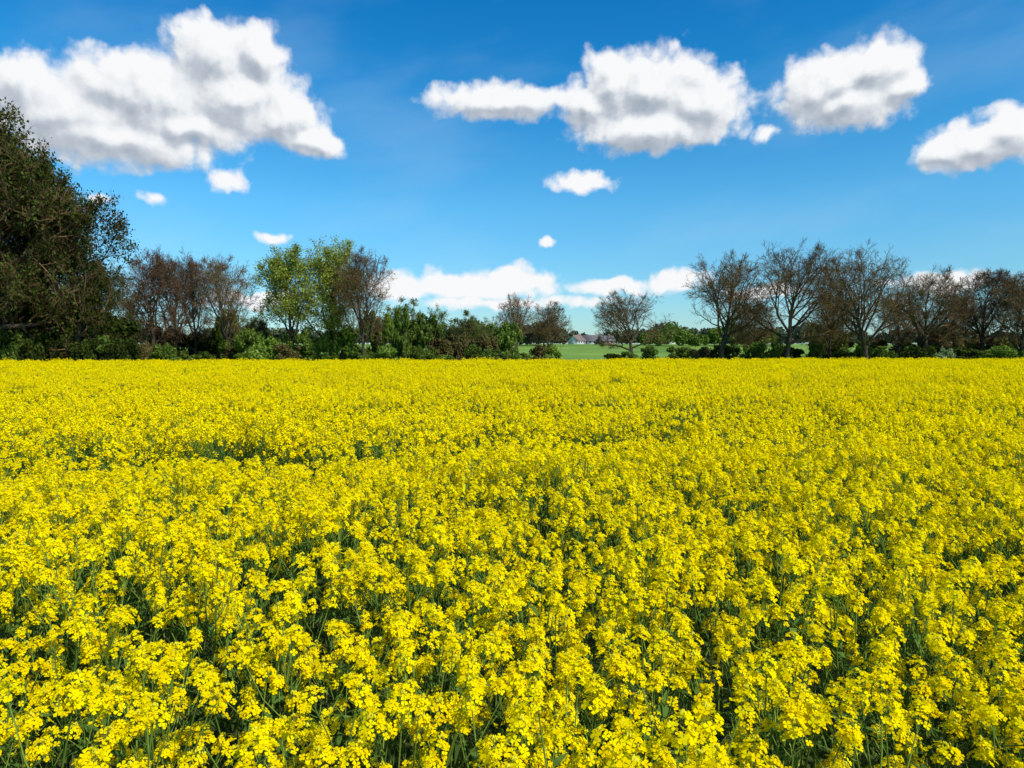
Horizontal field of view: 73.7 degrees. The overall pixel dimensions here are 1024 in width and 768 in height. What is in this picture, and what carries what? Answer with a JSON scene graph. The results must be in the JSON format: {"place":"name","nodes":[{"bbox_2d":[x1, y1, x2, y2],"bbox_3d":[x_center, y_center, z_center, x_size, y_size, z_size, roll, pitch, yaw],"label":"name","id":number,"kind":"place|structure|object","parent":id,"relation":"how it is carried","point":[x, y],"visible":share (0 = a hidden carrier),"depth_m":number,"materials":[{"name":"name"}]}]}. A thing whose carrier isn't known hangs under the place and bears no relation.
{"place":"outdoors","nodes":[
{"label":"outdoors","id":0,"kind":"place"},
{"bbox_2d":[0,344,1023,767],"bbox_3d":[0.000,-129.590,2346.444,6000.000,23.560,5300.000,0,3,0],"label":"ground","id":1,"kind":"structure","parent":0,"point":[574,352],"depth_m":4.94,"materials":[{"name":"green plant"}]},
{"bbox_2d":[0,156,63,296],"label":"oak tree","id":2,"kind":"object","parent":1,"relation":"on","point":[9,223],"visible":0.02,"depth_m":63.85,"materials":[{"name":"green plant"}]},
{"bbox_2d":[0,145,94,332],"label":"oak tree","id":3,"kind":"object","parent":1,"relation":"on","point":[14,243],"visible":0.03,"depth_m":67.17,"materials":[{"name":"green plant"}]},
{"bbox_2d":[0,95,103,358],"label":"oak tree","id":4,"kind":"object","parent":1,"relation":"on","point":[39,168],"visible":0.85,"depth_m":60.15,"materials":[{"name":"green plant"}]},
{"bbox_2d":[0,231,120,323],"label":"oak tree","id":5,"kind":"object","parent":1,"relation":"on","point":[54,267],"visible":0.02,"depth_m":71.34,"materials":[{"name":"green plant"}]},
{"bbox_2d":[0,170,141,359],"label":"oak tree","id":6,"kind":"object","parent":1,"relation":"on","point":[93,312],"visible":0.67,"depth_m":63.95,"materials":[{"name":"green plant"}]},
{"bbox_2d":[86,257,136,339],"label":"oak tree","id":7,"kind":"object","parent":1,"relation":"on","point":[118,296],"visible":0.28,"depth_m":72.76,"materials":[{"name":"green plant"}]},
{"bbox_2d":[117,290,148,343],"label":"maple tree","id":8,"kind":"object","parent":1,"relation":"on","point":[130,316],"visible":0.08,"depth_m":93.77,"materials":[{"name":"green plant"}]},
{"bbox_2d":[113,246,192,347],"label":"bare alder tree","id":9,"kind":"object","parent":1,"relation":"on","point":[143,289],"visible":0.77,"depth_m":86.33,"materials":[{"name":"brown plant"}]},
{"bbox_2d":[136,246,204,349],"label":"bare alder tree","id":10,"kind":"object","parent":1,"relation":"on","point":[176,301],"visible":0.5,"depth_m":89.10,"materials":[{"name":"brown plant"}]},
{"bbox_2d":[163,251,217,354],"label":"bare alder tree","id":11,"kind":"object","parent":1,"relation":"on","point":[196,267],"visible":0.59,"depth_m":90.08,"materials":[{"name":"brown plant"}]},
{"bbox_2d":[187,252,260,343],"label":"bare ash tree","id":12,"kind":"object","parent":1,"relation":"on","point":[219,269],"visible":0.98,"depth_m":86.78,"materials":[{"name":"brown plant"}]},
{"bbox_2d":[235,308,280,344],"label":"maple tree","id":13,"kind":"object","parent":1,"relation":"on","point":[257,322],"visible":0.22,"depth_m":95.97,"materials":[{"name":"green plant"}]},
{"bbox_2d":[247,234,325,342],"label":"poplar tree","id":14,"kind":"object","parent":1,"relation":"on","point":[290,300],"visible":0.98,"depth_m":85.76,"materials":[{"name":"green plant"}]},
{"bbox_2d":[293,235,362,353],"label":"poplar tree","id":15,"kind":"object","parent":1,"relation":"on","point":[325,268],"visible":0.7,"depth_m":88.23,"materials":[{"name":"green plant"}]},
{"bbox_2d":[325,306,359,352],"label":"maple tree","id":16,"kind":"object","parent":1,"relation":"on","point":[335,333],"visible":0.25,"depth_m":95.02,"materials":[{"name":"green plant"}]},
{"bbox_2d":[327,244,396,354],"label":"bare ash tree","id":17,"kind":"object","parent":1,"relation":"on","point":[361,294],"visible":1,"depth_m":84.88,"materials":[{"name":"brown plant"}]},
{"bbox_2d":[376,297,425,355],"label":"maple tree","id":18,"kind":"object","parent":1,"relation":"on","point":[413,314],"visible":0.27,"depth_m":92.22,"materials":[{"name":"green plant"}]},
{"bbox_2d":[425,303,454,347],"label":"maple tree","id":19,"kind":"object","parent":1,"relation":"on","point":[443,313],"visible":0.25,"depth_m":100.06,"materials":[{"name":"green plant"}]},
{"bbox_2d":[442,309,491,354],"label":"maple tree","id":20,"kind":"object","parent":1,"relation":"on","point":[467,325],"visible":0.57,"depth_m":98.57,"materials":[{"name":"green plant"}]},
{"bbox_2d":[469,316,501,341],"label":"maple tree","id":21,"kind":"object","parent":1,"relation":"on","point":[490,335],"visible":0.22,"depth_m":104.49,"materials":[{"name":"green plant"}]},
{"bbox_2d":[442,320,561,344],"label":"distant tree row","id":22,"kind":"object","parent":1,"relation":"on","point":[527,336],"visible":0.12,"depth_m":301.05,"materials":[{"name":"green plant"}]},
{"bbox_2d":[0,281,1023,361],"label":"hedgerow shrubs","id":23,"kind":"object","parent":1,"relation":"on","point":[18,344],"visible":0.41,"depth_m":88.17,"materials":[{"name":"green plant"}]},
{"bbox_2d":[489,292,537,351],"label":"bare oak tree","id":24,"kind":"object","parent":1,"relation":"on","point":[515,317],"visible":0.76,"depth_m":111.08,"materials":[{"name":"brown plant"}]},
{"bbox_2d":[524,301,573,347],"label":"bare oak tree","id":25,"kind":"object","parent":1,"relation":"on","point":[551,318],"visible":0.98,"depth_m":114.66,"materials":[{"name":"brown plant"}]},
{"bbox_2d":[134,321,1021,343],"bbox_3d":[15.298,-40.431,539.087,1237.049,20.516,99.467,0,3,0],"label":"distant woodland","id":26,"kind":"object","parent":1,"relation":"on","point":[780,331],"visible":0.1,"depth_m":515.76,"materials":[{"name":"green plant"}]},
{"bbox_2d":[590,287,677,354],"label":"bare oak tree","id":27,"kind":"object","parent":1,"relation":"on","point":[623,320],"visible":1,"depth_m":107.03,"materials":[{"name":"brown plant"}]},
{"bbox_2d":[639,321,776,346],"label":"distant tree row","id":28,"kind":"object","parent":1,"relation":"on","point":[711,336],"visible":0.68,"depth_m":291.85,"materials":[{"name":"green plant"}]},
{"bbox_2d":[683,249,779,358],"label":"bare oak tree","id":29,"kind":"object","parent":1,"relation":"on","point":[732,284],"visible":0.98,"depth_m":89.25,"materials":[{"name":"brown plant"}]},
{"bbox_2d":[725,303,781,354],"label":"bare oak tree","id":30,"kind":"object","parent":1,"relation":"on","point":[762,333],"visible":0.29,"depth_m":104.22,"materials":[{"name":"brown plant"}]},
{"bbox_2d":[730,237,851,357],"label":"bare oak tree","id":31,"kind":"object","parent":1,"relation":"on","point":[785,281],"visible":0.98,"depth_m":87.86,"materials":[{"name":"brown plant"}]},
{"bbox_2d":[799,320,855,356],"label":"maple tree","id":32,"kind":"object","parent":1,"relation":"on","point":[826,345],"visible":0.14,"depth_m":106.09,"materials":[{"name":"green plant"}]},
{"bbox_2d":[799,290,862,359],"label":"bare oak tree","id":33,"kind":"object","parent":1,"relation":"on","point":[818,328],"visible":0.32,"depth_m":98.93,"materials":[{"name":"brown plant"}]},
{"bbox_2d":[811,237,935,359],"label":"bare oak tree","id":34,"kind":"object","parent":1,"relation":"on","point":[850,304],"visible":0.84,"depth_m":89.94,"materials":[{"name":"brown plant"}]},
{"bbox_2d":[861,293,939,357],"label":"bare oak tree","id":35,"kind":"object","parent":1,"relation":"on","point":[904,335],"visible":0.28,"depth_m":102.99,"materials":[{"name":"brown plant"}]},
{"bbox_2d":[877,264,980,347],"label":"bare oak tree","id":36,"kind":"object","parent":1,"relation":"on","point":[939,295],"visible":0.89,"depth_m":91.00,"materials":[{"name":"brown plant"}]},
{"bbox_2d":[918,289,993,345],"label":"bare oak tree","id":37,"kind":"object","parent":1,"relation":"on","point":[952,328],"visible":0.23,"depth_m":104.19,"materials":[{"name":"brown plant"}]},
{"bbox_2d":[929,267,1023,350],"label":"bare oak tree","id":38,"kind":"object","parent":1,"relation":"on","point":[1000,278],"visible":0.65,"depth_m":96.73,"materials":[{"name":"brown plant"}]},
{"bbox_2d":[975,274,1023,351],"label":"bare oak tree","id":39,"kind":"object","parent":1,"relation":"on","point":[1018,304],"visible":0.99,"depth_m":91.52,"materials":[{"name":"brown plant"}]},
{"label":"walls","id":40,"kind":"object","parent":1,"relation":"on","visible":0},
{"bbox_2d":[583,335,598,340],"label":"roof","id":41,"kind":"structure","parent":40,"relation":"on","point":[590,337],"depth_m":486.68,"materials":[{"name":"tile"}]},
{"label":"walls","id":42,"kind":"object","parent":1,"relation":"on","visible":0},
{"bbox_2d":[599,335,615,340],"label":"roof","id":43,"kind":"structure","parent":42,"relation":"on","point":[603,339],"depth_m":481.68,"materials":[{"name":"tile"}]},
{"bbox_2d":[0,0,1023,343],"label":"sky","id":44,"kind":"structure","parent":0,"point":[571,153],"materials":[{"name":"blue"}]},
{"bbox_2d":[568,336,585,343],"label":"walls","id":45,"kind":"structure","parent":0,"point":[574,340],"depth_m":475.24,"materials":[{"name":"white paint"}]},
{"bbox_2d":[567,335,586,340],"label":"roof","id":46,"kind":"structure","parent":45,"relation":"on","point":[579,337],"depth_m":477.06,"materials":[{"name":"red tile"}]}
]}

